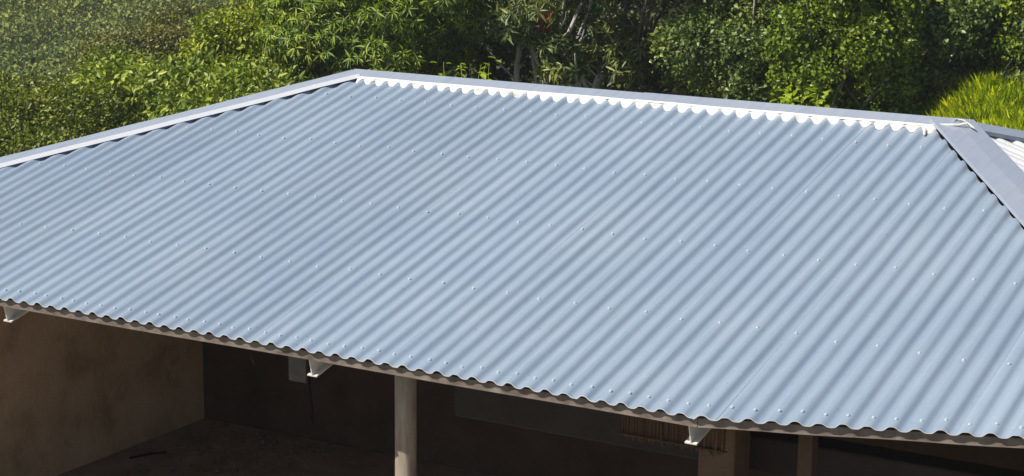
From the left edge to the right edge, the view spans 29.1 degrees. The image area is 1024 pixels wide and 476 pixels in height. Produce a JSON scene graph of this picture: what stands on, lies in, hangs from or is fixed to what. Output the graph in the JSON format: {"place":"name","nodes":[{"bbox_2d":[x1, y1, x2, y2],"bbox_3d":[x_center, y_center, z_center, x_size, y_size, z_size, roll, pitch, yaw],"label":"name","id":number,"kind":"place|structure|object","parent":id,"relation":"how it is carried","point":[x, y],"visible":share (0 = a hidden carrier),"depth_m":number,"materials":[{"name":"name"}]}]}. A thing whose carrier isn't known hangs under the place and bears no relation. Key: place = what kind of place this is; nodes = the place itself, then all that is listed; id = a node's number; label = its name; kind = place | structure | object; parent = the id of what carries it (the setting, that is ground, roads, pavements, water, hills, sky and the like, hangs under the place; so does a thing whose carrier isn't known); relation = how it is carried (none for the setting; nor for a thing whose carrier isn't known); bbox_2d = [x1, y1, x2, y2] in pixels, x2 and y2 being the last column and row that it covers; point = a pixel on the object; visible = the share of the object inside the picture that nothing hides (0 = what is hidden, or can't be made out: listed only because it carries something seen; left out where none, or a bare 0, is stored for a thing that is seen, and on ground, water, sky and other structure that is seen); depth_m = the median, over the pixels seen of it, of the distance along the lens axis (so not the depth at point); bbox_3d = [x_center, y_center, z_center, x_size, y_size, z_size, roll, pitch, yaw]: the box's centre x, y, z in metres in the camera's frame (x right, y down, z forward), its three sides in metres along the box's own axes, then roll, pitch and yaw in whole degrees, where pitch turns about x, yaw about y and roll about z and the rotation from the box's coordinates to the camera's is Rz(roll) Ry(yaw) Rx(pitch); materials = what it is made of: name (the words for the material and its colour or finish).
{"place":"outdoors","nodes":[
{"label":"outdoors","id":0,"kind":"place"},
{"bbox_2d":[0,0,684,91],"bbox_3d":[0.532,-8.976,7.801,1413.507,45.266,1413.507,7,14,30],"label":"ground","id":1,"kind":"structure","parent":0,"point":[605,86],"depth_m":40.01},
{"bbox_2d":[0,65,72,153],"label":"shrub","id":2,"kind":"object","parent":1,"relation":"on","point":[29,82],"visible":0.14,"depth_m":39.48,"materials":[{"name":"green plant"}]},
{"bbox_2d":[0,75,148,156],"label":"shrub","id":3,"kind":"object","parent":1,"relation":"on","point":[107,117],"visible":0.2,"depth_m":28.78,"materials":[{"name":"green plant"}]},
{"bbox_2d":[0,42,165,147],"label":"shrub","id":4,"kind":"object","parent":1,"relation":"on","point":[108,54],"visible":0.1,"depth_m":32.76,"materials":[{"name":"green plant"}]},
{"bbox_2d":[0,0,238,89],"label":"wood","id":5,"kind":"object","parent":1,"relation":"on","point":[22,19],"visible":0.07,"depth_m":106.18,"materials":[{"name":"green plant"}]},
{"bbox_2d":[63,49,209,121],"bbox_3d":[-5.994,-1.531,32.301,2.900,3.103,2.754,1,12,1],"label":"bush","id":6,"kind":"object","parent":1,"relation":"on","point":[102,71],"visible":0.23,"depth_m":31.50,"materials":[{"name":"green plant"}]},
{"bbox_2d":[62,0,220,70],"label":"shrub","id":7,"kind":"object","parent":1,"relation":"on","point":[154,39],"visible":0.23,"depth_m":40.16,"materials":[{"name":"green plant"}]},
{"bbox_2d":[113,42,321,119],"bbox_3d":[-4.137,-1.294,29.508,4.349,3.350,3.011,18,21,55],"label":"bush","id":8,"kind":"object","parent":1,"relation":"on","point":[198,86],"visible":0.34,"depth_m":29.03,"materials":[{"name":"green plant"}]},
{"bbox_2d":[169,0,317,71],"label":"shrub","id":9,"kind":"object","parent":1,"relation":"on","point":[230,27],"visible":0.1,"depth_m":32.19,"materials":[{"name":"green plant"}]},
{"bbox_2d":[185,0,348,56],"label":"shrub","id":10,"kind":"object","parent":1,"relation":"on","point":[226,4],"visible":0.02,"depth_m":38.45,"materials":[{"name":"green plant"}]},
{"bbox_2d":[248,0,498,87],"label":"tree","id":11,"kind":"object","parent":1,"relation":"on","point":[325,43],"visible":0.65,"depth_m":28.96,"materials":[{"name":"green plant"}]},
{"bbox_2d":[343,5,469,77],"bbox_3d":[-2.665,-4.629,40.172,4.889,4.018,4.257,1,12,3],"label":"leafy tree","id":12,"kind":"object","parent":1,"relation":"on","point":[457,72],"visible":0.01,"depth_m":39.25,"materials":[{"name":"green plant"}]},
{"bbox_2d":[429,56,500,79],"bbox_3d":[-0.585,-1.019,24.317,0.657,2.451,0.800,-10,16,-40],"label":"sapling","id":13,"kind":"object","parent":1,"relation":"on","point":[482,75],"visible":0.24,"depth_m":24.11,"materials":[{"name":"green plant"}]},
{"bbox_2d":[2,29,982,154],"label":"undergrowth","id":14,"kind":"object","parent":1,"relation":"on","point":[637,89],"visible":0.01,"depth_m":36.17,"materials":[{"name":"green plant"}]},
{"bbox_2d":[421,0,608,83],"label":"mango tree","id":15,"kind":"object","parent":1,"relation":"on","point":[506,53],"visible":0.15,"depth_m":33.14,"materials":[{"name":"green plant"}]},
{"bbox_2d":[449,0,623,85],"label":"mango tree","id":16,"kind":"object","parent":1,"relation":"on","point":[521,14],"visible":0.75,"depth_m":29.04,"materials":[{"name":"green plant"}]},
{"bbox_2d":[531,10,551,30],"bbox_3d":[0.442,-3.195,29.042,0.304,0.342,0.102,6,23,1],"label":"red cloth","id":17,"kind":"object","parent":16,"relation":"hanging from","point":[542,21],"visible":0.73,"depth_m":29.04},
{"bbox_2d":[500,0,698,84],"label":"dark tree","id":18,"kind":"object","parent":1,"relation":"on","point":[630,4],"visible":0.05,"depth_m":38.80,"materials":[{"name":"green plant"}]},
{"bbox_2d":[532,10,671,89],"bbox_3d":[1.417,-2.136,29.546,1.922,2.521,2.320,7,14,30],"label":"mango tree","id":19,"kind":"object","parent":1,"relation":"on","point":[585,57],"visible":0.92,"depth_m":29.12,"materials":[{"name":"green plant"}]},
{"bbox_2d":[548,0,668,91],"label":"mango tree","id":20,"kind":"object","parent":1,"relation":"on","point":[644,11],"visible":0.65,"depth_m":29.19,"materials":[{"name":"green plant"}]},
{"bbox_2d":[621,0,699,67],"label":"dark tree","id":21,"kind":"object","parent":1,"relation":"on","point":[676,6],"visible":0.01,"depth_m":39.39,"materials":[{"name":"green plant"}]},
{"bbox_2d":[576,0,747,97],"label":"bush","id":22,"kind":"object","parent":1,"relation":"on","point":[650,23],"visible":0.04,"depth_m":34.69,"materials":[{"name":"green plant"}]},
{"bbox_2d":[642,0,854,102],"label":"round leaf tree","id":23,"kind":"object","parent":1,"relation":"on","point":[723,36],"visible":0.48,"depth_m":27.71,"materials":[{"name":"green plant"}]},
{"bbox_2d":[674,2,895,99],"bbox_3d":[4.353,-3.306,30.883,3.589,4.424,3.224,10,15,38],"label":"round leaf tree","id":24,"kind":"object","parent":1,"relation":"on","point":[729,15],"depth_m":31.03,"materials":[{"name":"green plant"}]},
{"bbox_2d":[769,84,828,106],"bbox_3d":[2.582,-0.398,18.087,0.602,2.017,0.581,7,14,30],"label":"young plant","id":25,"kind":"object","parent":1,"relation":"on","point":[787,99],"visible":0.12,"depth_m":17.90,"materials":[{"name":"green plant"}]},
{"bbox_2d":[798,96,829,107],"bbox_3d":[2.710,-0.358,18.136,0.374,1.915,0.322,3,12,13],"label":"young plant","id":26,"kind":"object","parent":1,"relation":"on","point":[826,105],"visible":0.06,"depth_m":17.94,"materials":[{"name":"green plant"}]},
{"bbox_2d":[758,0,936,114],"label":"vine tree","id":27,"kind":"object","parent":1,"relation":"on","point":[866,34],"visible":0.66,"depth_m":26.60,"materials":[{"name":"green plant"}]},
{"bbox_2d":[838,0,948,106],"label":"dark tree","id":28,"kind":"object","parent":1,"relation":"on","point":[934,3],"visible":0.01,"depth_m":34.11,"materials":[{"name":"green plant"}]},
{"bbox_2d":[853,49,963,112],"bbox_3d":[5.714,-2.132,28.186,1.762,1.171,1.733,0,12,-4],"label":"bush","id":29,"kind":"object","parent":1,"relation":"on","point":[939,74],"visible":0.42,"depth_m":27.67,"materials":[{"name":"green plant"}]},
{"bbox_2d":[910,0,1023,88],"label":"bush","id":30,"kind":"object","parent":1,"relation":"on","point":[951,28],"visible":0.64,"depth_m":27.31,"materials":[{"name":"green plant"}]},
{"bbox_2d":[911,55,1023,130],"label":"grass","id":31,"kind":"structure","parent":1,"relation":"on","point":[990,99],"depth_m":26.17,"materials":[{"name":"green plant"}]},
{"bbox_2d":[964,0,1023,69],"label":"bush","id":32,"kind":"object","parent":1,"relation":"on","point":[1013,5],"visible":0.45,"depth_m":27.12,"materials":[{"name":"green plant"}]},
{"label":"yard","id":33,"kind":"structure","parent":0,"visible":0},
{"bbox_2d":[0,69,1023,475],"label":"house","id":34,"kind":"structure","parent":33,"relation":"on","point":[418,275],"depth_m":8.47,"materials":[{"name":"metal"}]},
{"bbox_2d":[129,451,166,458],"bbox_3d":[-2.193,1.305,11.910,0.238,0.019,0.016,-7,14,-31],"label":"stick","id":35,"kind":"object","parent":34,"relation":"on","point":[147,454],"visible":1,"depth_m":11.90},
{"bbox_2d":[308,376,313,429],"bbox_3d":[-0.811,0.662,7.986,0.025,0.240,0.014,7,14,30],"label":"hanging cable","id":36,"kind":"object","parent":34,"relation":"hanging from","point":[312,412],"visible":0.95,"depth_m":7.98,"materials":[{"name":"black"}]},
{"bbox_2d":[618,414,726,455],"bbox_3d":[0.618,0.651,7.529,0.460,0.317,0.028,7,14,30],"label":"reed screen","id":37,"kind":"object","parent":34,"relation":"hanging from","point":[655,428],"visible":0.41,"depth_m":7.56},
{"bbox_2d":[797,434,817,475],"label":"timber upright","id":38,"kind":"object","parent":34,"relation":"on","point":[807,455],"depth_m":7.51,"materials":[{"name":"brown wood"}]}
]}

